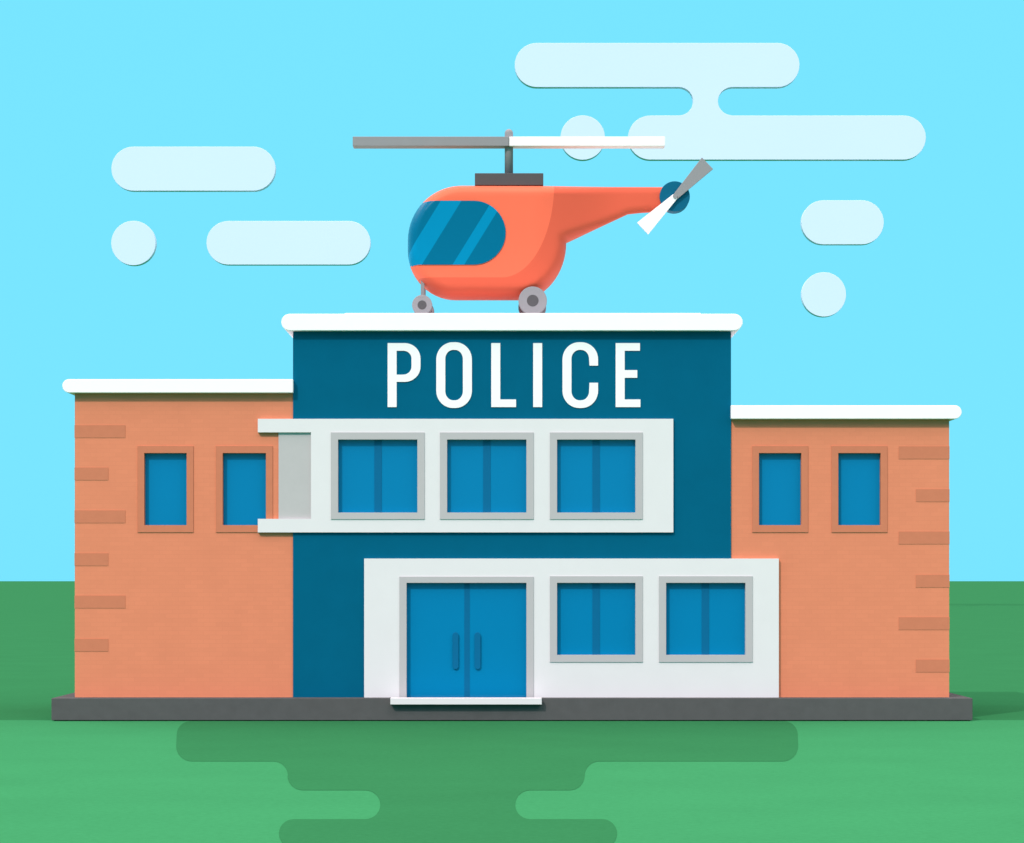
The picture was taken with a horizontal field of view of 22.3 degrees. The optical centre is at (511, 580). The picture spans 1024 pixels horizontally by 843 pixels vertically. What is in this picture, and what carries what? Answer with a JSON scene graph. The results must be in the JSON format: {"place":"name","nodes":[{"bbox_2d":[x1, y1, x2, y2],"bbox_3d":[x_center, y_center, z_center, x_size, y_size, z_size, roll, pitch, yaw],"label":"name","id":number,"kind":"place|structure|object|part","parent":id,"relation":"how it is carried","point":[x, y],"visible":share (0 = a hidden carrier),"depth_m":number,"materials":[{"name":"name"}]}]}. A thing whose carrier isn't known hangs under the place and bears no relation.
{"place":"outdoors","nodes":[
{"label":"outdoors","id":0,"kind":"place"},
{"bbox_2d":[111,221,156,265],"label":"cloud","id":1,"kind":"structure","parent":0,"point":[133,243],"depth_m":300.00,"materials":[{"name":"white"}]},
{"bbox_2d":[111,147,275,191],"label":"cloud","id":2,"kind":"structure","parent":0,"point":[193,169],"depth_m":300.00,"materials":[{"name":"white"}]},
{"bbox_2d":[258,419,310,432],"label":"canopy slab","id":3,"kind":"structure","parent":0,"point":[281,425],"depth_m":59.93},
{"bbox_2d":[258,519,310,531],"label":"canopy sill","id":4,"kind":"structure","parent":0,"point":[284,525],"depth_m":59.93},
{"bbox_2d":[206,221,370,265],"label":"cloud","id":5,"kind":"structure","parent":0,"point":[288,243],"depth_m":300.00,"materials":[{"name":"white"}]},
{"bbox_2d":[464,583,469,696],"bbox_3d":[-1.040,1.368,60.077,0.125,2.665,0.046,0,0,0],"label":"door meeting stile","id":6,"kind":"object","parent":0,"point":[466,639],"depth_m":60.05,"materials":[{"name":"blue"}]},
{"bbox_2d":[0,720,1023,842],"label":"lawn","id":7,"kind":"structure","parent":0,"point":[830,781],"depth_m":39.44,"materials":[{"name":"green plant"}]},
{"bbox_2d":[176,721,797,842],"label":"grass patch","id":8,"kind":"object","parent":7,"relation":"on","point":[447,781],"visible":1,"depth_m":47.20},
{"bbox_2d":[293,331,730,696],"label":"tower front wall","id":9,"kind":"structure","parent":0,"point":[682,380],"depth_m":60.00,"materials":[{"name":"blue paint"}]},
{"bbox_2d":[281,314,742,337],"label":"tower roof slab","id":10,"kind":"structure","parent":9,"relation":"on","point":[291,323],"depth_m":59.80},
{"bbox_2d":[0,581,1023,719],"bbox_3d":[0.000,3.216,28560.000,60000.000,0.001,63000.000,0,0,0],"label":"ground","id":11,"kind":"structure","parent":0,"point":[37,651],"depth_m":127.56,"materials":[{"name":"green plant"}]},
{"bbox_2d":[51,692,972,719],"bbox_3d":[0.000,2.941,64.575,21.132,0.507,10.050,0,0,0],"label":"foundation","id":12,"kind":"object","parent":11,"relation":"on","point":[71,706],"visible":0.69,"depth_m":59.55,"materials":[{"name":"concrete"}]},
{"bbox_2d":[75,393,292,696],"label":"brick front wall","id":13,"kind":"structure","parent":12,"relation":"on","point":[207,611],"depth_m":60.03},
{"bbox_2d":[137,446,192,531],"bbox_3d":[-8.012,-2.125,60.095,1.292,2.000,0.170,0,0,0],"label":"wing window frame","id":14,"kind":"object","parent":13,"relation":"attached to","point":[141,452],"visible":1,"depth_m":60.01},
{"bbox_2d":[145,453,186,524],"bbox_3d":[-8.012,-2.125,60.166,0.992,1.680,0.012,0,0,0],"label":"wing window glass","id":15,"kind":"object","parent":14,"relation":"in","point":[165,488],"visible":1,"depth_m":60.16,"materials":[{"name":"blue glass"}]},
{"bbox_2d":[216,446,272,531],"bbox_3d":[-6.189,-2.125,60.095,1.313,2.000,0.170,0,0,0],"label":"wing window frame","id":16,"kind":"object","parent":13,"relation":"attached to","point":[220,451],"visible":1,"depth_m":60.01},
{"bbox_2d":[223,453,265,524],"bbox_3d":[-6.189,-2.125,60.166,1.013,1.680,0.012,0,0,0],"label":"wing window glass","id":17,"kind":"object","parent":16,"relation":"in","point":[244,488],"visible":1,"depth_m":60.16,"materials":[{"name":"blue glass"}]},
{"bbox_2d":[390,697,541,704],"bbox_3d":[-1.052,2.752,59.590,3.464,0.144,0.420,0,0,0],"label":"doorstep","id":18,"kind":"object","parent":12,"relation":"on","point":[465,700],"visible":1,"depth_m":59.38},
{"bbox_2d":[731,419,948,696],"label":"brick front wall","id":19,"kind":"structure","parent":12,"relation":"on","point":[847,600],"depth_m":60.03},
{"bbox_2d":[752,446,807,531],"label":"wing window frame","id":20,"kind":"object","parent":19,"relation":"attached to","point":[756,451],"visible":1,"depth_m":60.01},
{"bbox_2d":[759,453,800,524],"bbox_3d":[6.199,-2.125,60.166,0.992,1.680,0.012,0,0,0],"label":"wing window glass","id":21,"kind":"object","parent":20,"relation":"in","point":[779,488],"visible":1,"depth_m":60.16,"materials":[{"name":"blue glass"}]},
{"bbox_2d":[831,446,886,531],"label":"wing window frame","id":22,"kind":"object","parent":19,"relation":"attached to","point":[835,451],"visible":1,"depth_m":60.01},
{"bbox_2d":[838,453,879,524],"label":"wing window glass","id":23,"kind":"object","parent":22,"relation":"in","point":[858,488],"visible":1,"depth_m":60.16,"materials":[{"name":"blue glass"}]},
{"bbox_3d":[0.000,-1.610,64.650,10.125,8.656,8.700,0,0,0],"label":"tower","id":24,"kind":"object","parent":12,"relation":"on","visible":0},
{"bbox_2d":[279,432,310,518],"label":"canopy column","id":25,"kind":"structure","parent":24,"relation":"attached to","point":[294,475],"depth_m":59.99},
{"bbox_2d":[331,432,424,518],"bbox_3d":[-3.099,-2.429,59.995,2.163,2.007,0.170,0,0,0],"label":"window frame","id":26,"kind":"object","parent":24,"relation":"attached to","point":[419,437],"visible":1,"depth_m":59.91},
{"bbox_2d":[338,440,416,512],"bbox_3d":[-3.099,-2.423,60.066,1.843,1.698,0.012,0,0,0],"label":"window glass","id":27,"kind":"object","parent":26,"relation":"attached to","point":[356,476],"visible":1,"depth_m":60.06,"materials":[{"name":"blue glass"}]},
{"bbox_2d":[374,440,381,512],"bbox_3d":[-3.099,-2.423,60.056,0.166,1.685,0.017,0,0,0],"label":"window mullion","id":28,"kind":"structure","parent":26,"relation":"attached to","point":[377,476],"depth_m":60.05},
{"bbox_2d":[388,343,420,406],"bbox_3d":[-2.494,-4.759,59.995,0.760,1.479,0.030,0,0,0],"label":"letter","id":29,"kind":"object","parent":24,"relation":"attached to","point":[394,378],"visible":1,"depth_m":59.98,"materials":[{"name":"white paint"}]},
{"bbox_2d":[436,342,471,407],"bbox_3d":[-1.338,-4.759,59.995,0.823,1.520,0.030,0,0,0],"label":"letter","id":30,"kind":"object","parent":24,"relation":"attached to","point":[443,351],"visible":1,"depth_m":59.98,"materials":[{"name":"white paint"}]},
{"bbox_2d":[440,432,533,518],"bbox_3d":[-0.583,-2.429,59.995,2.163,2.007,0.170,0,0,0],"label":"window frame","id":31,"kind":"object","parent":24,"relation":"attached to","point":[528,437],"visible":1,"depth_m":59.91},
{"bbox_2d":[447,440,525,512],"bbox_3d":[-0.582,-2.423,60.066,1.843,1.698,0.012,0,0,0],"label":"window glass","id":32,"kind":"object","parent":31,"relation":"attached to","point":[465,476],"visible":1,"depth_m":60.06,"materials":[{"name":"blue glass"}]},
{"bbox_2d":[483,440,489,512],"bbox_3d":[-0.582,-2.423,60.056,0.166,1.685,0.017,0,0,0],"label":"window mullion","id":33,"kind":"structure","parent":31,"relation":"attached to","point":[486,476],"depth_m":60.05},
{"bbox_2d":[311,419,672,531],"bbox_3d":[-0.458,-2.435,59.975,8.365,2.622,0.090,0,0,0],"label":"block face","id":34,"kind":"object","parent":24,"relation":"attached to","point":[657,475],"visible":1,"depth_m":59.93},
{"bbox_2d":[491,343,515,406],"bbox_3d":[-0.193,-4.759,59.995,0.573,1.479,0.030,0,0,0],"label":"letter","id":35,"kind":"object","parent":24,"relation":"attached to","point":[496,401],"visible":1,"depth_m":59.98,"materials":[{"name":"white paint"}]},
{"bbox_2d":[533,343,541,406],"bbox_3d":[0.594,-4.759,59.995,0.208,1.479,0.030,0,0,0],"label":"letter","id":36,"kind":"object","parent":24,"relation":"attached to","point":[537,374],"visible":1,"depth_m":59.98,"materials":[{"name":"white paint"}]},
{"bbox_2d":[364,559,778,696],"bbox_3d":[1.373,1.093,59.995,9.572,3.225,0.130,0,0,0],"label":"entrance block face","id":37,"kind":"object","parent":24,"relation":"attached to","point":[650,675],"visible":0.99,"depth_m":59.93},
{"bbox_2d":[399,577,533,696],"bbox_3d":[-1.050,1.300,59.995,3.100,2.808,0.170,0,0,0],"label":"door frame","id":38,"kind":"object","parent":37,"relation":"attached to","point":[404,581],"visible":0.97,"depth_m":59.91,"materials":[{"name":"grey"}]},
{"bbox_2d":[407,583,463,696],"bbox_3d":[-1.763,1.368,60.075,1.342,2.665,0.030,0,0,0],"label":"door leaf","id":39,"kind":"object","parent":38,"relation":"attached to","point":[435,616],"visible":1,"depth_m":60.06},
{"bbox_2d":[453,632,457,668],"bbox_3d":[-1.305,1.612,60.028,0.135,0.853,0.025,0,0,0],"label":"door handle","id":40,"kind":"object","parent":39,"relation":"attached to","point":[455,650],"visible":1,"depth_m":60.02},
{"bbox_2d":[470,583,525,696],"bbox_3d":[-0.328,1.368,60.075,1.321,2.665,0.030,0,0,0],"label":"door leaf","id":41,"kind":"object","parent":38,"relation":"attached to","point":[498,617],"visible":1,"depth_m":60.06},
{"bbox_2d":[475,632,480,668],"bbox_3d":[-0.796,1.612,60.028,0.135,0.853,0.025,0,0,0],"label":"door handle","id":42,"kind":"object","parent":41,"relation":"attached to","point":[477,650],"visible":1,"depth_m":60.02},
{"bbox_2d":[562,342,597,407],"bbox_3d":[1.578,-4.759,59.995,0.823,1.520,0.030,0,0,0],"label":"letter","id":43,"kind":"object","parent":24,"relation":"attached to","point":[569,398],"visible":1,"depth_m":59.98,"materials":[{"name":"white paint"}]},
{"bbox_2d":[550,432,642,518],"bbox_3d":[1.945,-2.429,59.995,2.143,2.007,0.170,0,0,0],"label":"window frame","id":44,"kind":"object","parent":24,"relation":"attached to","point":[637,437],"visible":1,"depth_m":59.91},
{"bbox_2d":[557,440,634,512],"bbox_3d":[1.945,-2.423,60.066,1.822,1.698,0.012,0,0,0],"label":"window glass","id":45,"kind":"object","parent":44,"relation":"attached to","point":[574,476],"visible":1,"depth_m":60.06,"materials":[{"name":"blue glass"}]},
{"bbox_2d":[592,440,599,512],"bbox_3d":[1.945,-2.423,60.056,0.166,1.685,0.017,0,0,0],"label":"window mullion","id":46,"kind":"structure","parent":44,"relation":"attached to","point":[595,476],"depth_m":60.05},
{"bbox_2d":[550,576,642,661],"bbox_3d":[1.945,0.879,59.995,2.143,1.987,0.170,0,0,0],"label":"ground window frame","id":47,"kind":"object","parent":24,"relation":"attached to","point":[638,582],"visible":1,"depth_m":59.91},
{"bbox_2d":[557,583,634,654],"bbox_3d":[1.945,0.874,60.066,1.822,1.677,0.012,0,0,0],"label":"ground window glass","id":48,"kind":"object","parent":47,"relation":"in","point":[574,618],"visible":1,"depth_m":60.06,"materials":[{"name":"blue glass"}]},
{"bbox_2d":[592,583,599,654],"bbox_3d":[1.945,0.874,60.056,0.166,1.664,0.017,0,0,0],"label":"ground window mullion","id":49,"kind":"object","parent":47,"relation":"attached to","point":[595,618],"visible":1,"depth_m":60.05},
{"bbox_2d":[616,343,639,406],"bbox_3d":[2.681,-4.759,59.995,0.573,1.479,0.030,0,0,0],"label":"letter","id":50,"kind":"object","parent":24,"relation":"attached to","point":[622,373],"visible":1,"depth_m":59.98,"materials":[{"name":"white paint"}]},
{"bbox_2d":[659,576,752,661],"bbox_3d":[4.472,0.879,59.995,2.164,1.987,0.170,0,0,0],"label":"ground window frame","id":51,"kind":"object","parent":24,"relation":"attached to","point":[748,582],"visible":1,"depth_m":59.91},
{"bbox_2d":[666,583,744,654],"bbox_3d":[4.472,0.874,60.066,1.843,1.677,0.012,0,0,0],"label":"ground window glass","id":52,"kind":"object","parent":51,"relation":"in","point":[684,618],"visible":1,"depth_m":60.06,"materials":[{"name":"blue glass"}]},
{"bbox_2d":[702,583,708,654],"bbox_3d":[4.472,0.874,60.056,0.166,1.664,0.017,0,0,0],"label":"ground window mullion","id":53,"kind":"object","parent":51,"relation":"attached to","point":[705,618],"visible":1,"depth_m":60.05},
{"bbox_2d":[0,0,1023,580],"label":"sky","id":54,"kind":"structure","parent":0,"point":[932,312],"materials":[{"name":"blue"}]},
{"bbox_2d":[345,313,700,313],"bbox_3d":[0.250,-6.207,63.900,8.333,0.140,6.200,0,0,0],"label":"helipad","id":55,"kind":"object","parent":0,"point":[522,313],"visible":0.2,"depth_m":60.80,"materials":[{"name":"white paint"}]},
{"bbox_2d":[353,129,712,312],"bbox_3d":[0.492,-8.524,61.950,8.565,4.521,1.650,0,0,0],"label":"helicopter","id":56,"kind":"object","parent":55,"relation":"on","point":[508,234],"visible":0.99,"depth_m":61.23,"materials":[{"name":"orange paint"}]},
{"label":"cockpit window","id":57,"kind":"part","parent":56,"relation":"part of","materials":[{"name":"blue glass"}]},
{"bbox_2d":[561,115,604,160],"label":"cloud","id":58,"kind":"structure","parent":0,"point":[582,126],"depth_m":300.00,"materials":[{"name":"white"}]},
{"bbox_2d":[515,43,925,160],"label":"cloud","id":59,"kind":"structure","parent":0,"point":[705,76],"depth_m":300.00,"materials":[{"name":"white"}]},
{"bbox_2d":[801,272,845,316],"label":"cloud","id":60,"kind":"structure","parent":0,"point":[823,294],"depth_m":300.00,"materials":[{"name":"white"}]},
{"bbox_2d":[800,200,883,244],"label":"cloud","id":61,"kind":"structure","parent":0,"point":[841,222],"depth_m":300.00,"materials":[{"name":"white"}]},
{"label":"brick wing walls","id":62,"kind":"object","parent":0,"visible":0},
{"bbox_2d":[730,405,961,420],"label":"wing roof slab","id":63,"kind":"structure","parent":62,"relation":"on","point":[951,412],"depth_m":59.83,"materials":[{"name":"white paint"}]},
{"bbox_2d":[899,446,949,458],"bbox_3d":[9.528,-2.970,60.461,1.175,0.292,0.878,0,0,0],"label":"quoin","id":64,"kind":"object","parent":62,"relation":"attached to","point":[924,452],"visible":0.79,"depth_m":60.02,"materials":[{"name":"brick"}]},
{"bbox_2d":[899,531,949,543],"bbox_3d":[9.528,-1.000,60.461,1.175,0.292,0.878,0,0,0],"label":"quoin","id":65,"kind":"object","parent":62,"relation":"attached to","point":[924,537],"visible":0.79,"depth_m":60.02,"materials":[{"name":"brick"}]},
{"bbox_2d":[899,617,949,629],"bbox_3d":[9.528,0.980,60.461,1.175,0.292,0.878,0,0,0],"label":"quoin","id":66,"kind":"object","parent":62,"relation":"attached to","point":[924,623],"visible":0.79,"depth_m":60.02,"materials":[{"name":"brick"}]},
{"bbox_2d":[916,489,949,501],"bbox_3d":[9.726,-1.980,60.461,0.779,0.292,0.878,0,0,0],"label":"quoin","id":67,"kind":"object","parent":62,"relation":"attached to","point":[932,495],"visible":0.79,"depth_m":60.02,"materials":[{"name":"brick"}]},
{"bbox_2d":[916,659,949,671],"bbox_3d":[9.726,1.959,60.461,0.779,0.292,0.878,0,0,0],"label":"quoin","id":68,"kind":"object","parent":62,"relation":"attached to","point":[932,665],"visible":0.79,"depth_m":60.02,"materials":[{"name":"brick"}]},
{"bbox_2d":[916,575,949,586],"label":"quoin","id":69,"kind":"object","parent":62,"relation":"attached to","point":[932,580],"visible":0.71,"depth_m":60.02,"materials":[{"name":"brick"}]},
{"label":"brick wing walls","id":70,"kind":"object","parent":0,"visible":0},
{"bbox_2d":[74,467,107,479],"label":"quoin","id":71,"kind":"object","parent":70,"relation":"attached to","point":[90,473],"visible":0.79,"depth_m":60.02,"materials":[{"name":"brick"}]},
{"bbox_2d":[74,553,107,565],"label":"quoin","id":72,"kind":"object","parent":70,"relation":"attached to","point":[90,559],"visible":0.86,"depth_m":60.02,"materials":[{"name":"brick"}]},
{"bbox_2d":[74,639,107,650],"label":"quoin","id":73,"kind":"object","parent":70,"relation":"attached to","point":[90,644],"visible":0.79,"depth_m":60.02,"materials":[{"name":"brick"}]},
{"bbox_2d":[74,425,124,437],"bbox_3d":[-9.528,-3.460,60.461,1.175,0.292,0.878,0,0,0],"label":"quoin","id":74,"kind":"object","parent":70,"relation":"attached to","point":[99,431],"visible":0.79,"depth_m":60.02,"materials":[{"name":"brick"}]},
{"bbox_2d":[74,510,124,522],"bbox_3d":[-9.528,-1.490,60.461,1.175,0.292,0.878,0,0,0],"label":"quoin","id":75,"kind":"object","parent":70,"relation":"attached to","point":[99,516],"visible":0.79,"depth_m":60.02,"materials":[{"name":"brick"}]},
{"bbox_2d":[74,595,124,607],"bbox_3d":[-9.528,0.479,60.461,1.175,0.292,0.878,0,0,0],"label":"quoin","id":76,"kind":"object","parent":70,"relation":"attached to","point":[99,601],"visible":0.86,"depth_m":60.02,"materials":[{"name":"brick"}]},
{"bbox_2d":[62,379,293,395],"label":"wing roof slab","id":77,"kind":"structure","parent":70,"relation":"on","point":[72,386],"depth_m":59.83,"materials":[{"name":"white paint"}]}
]}

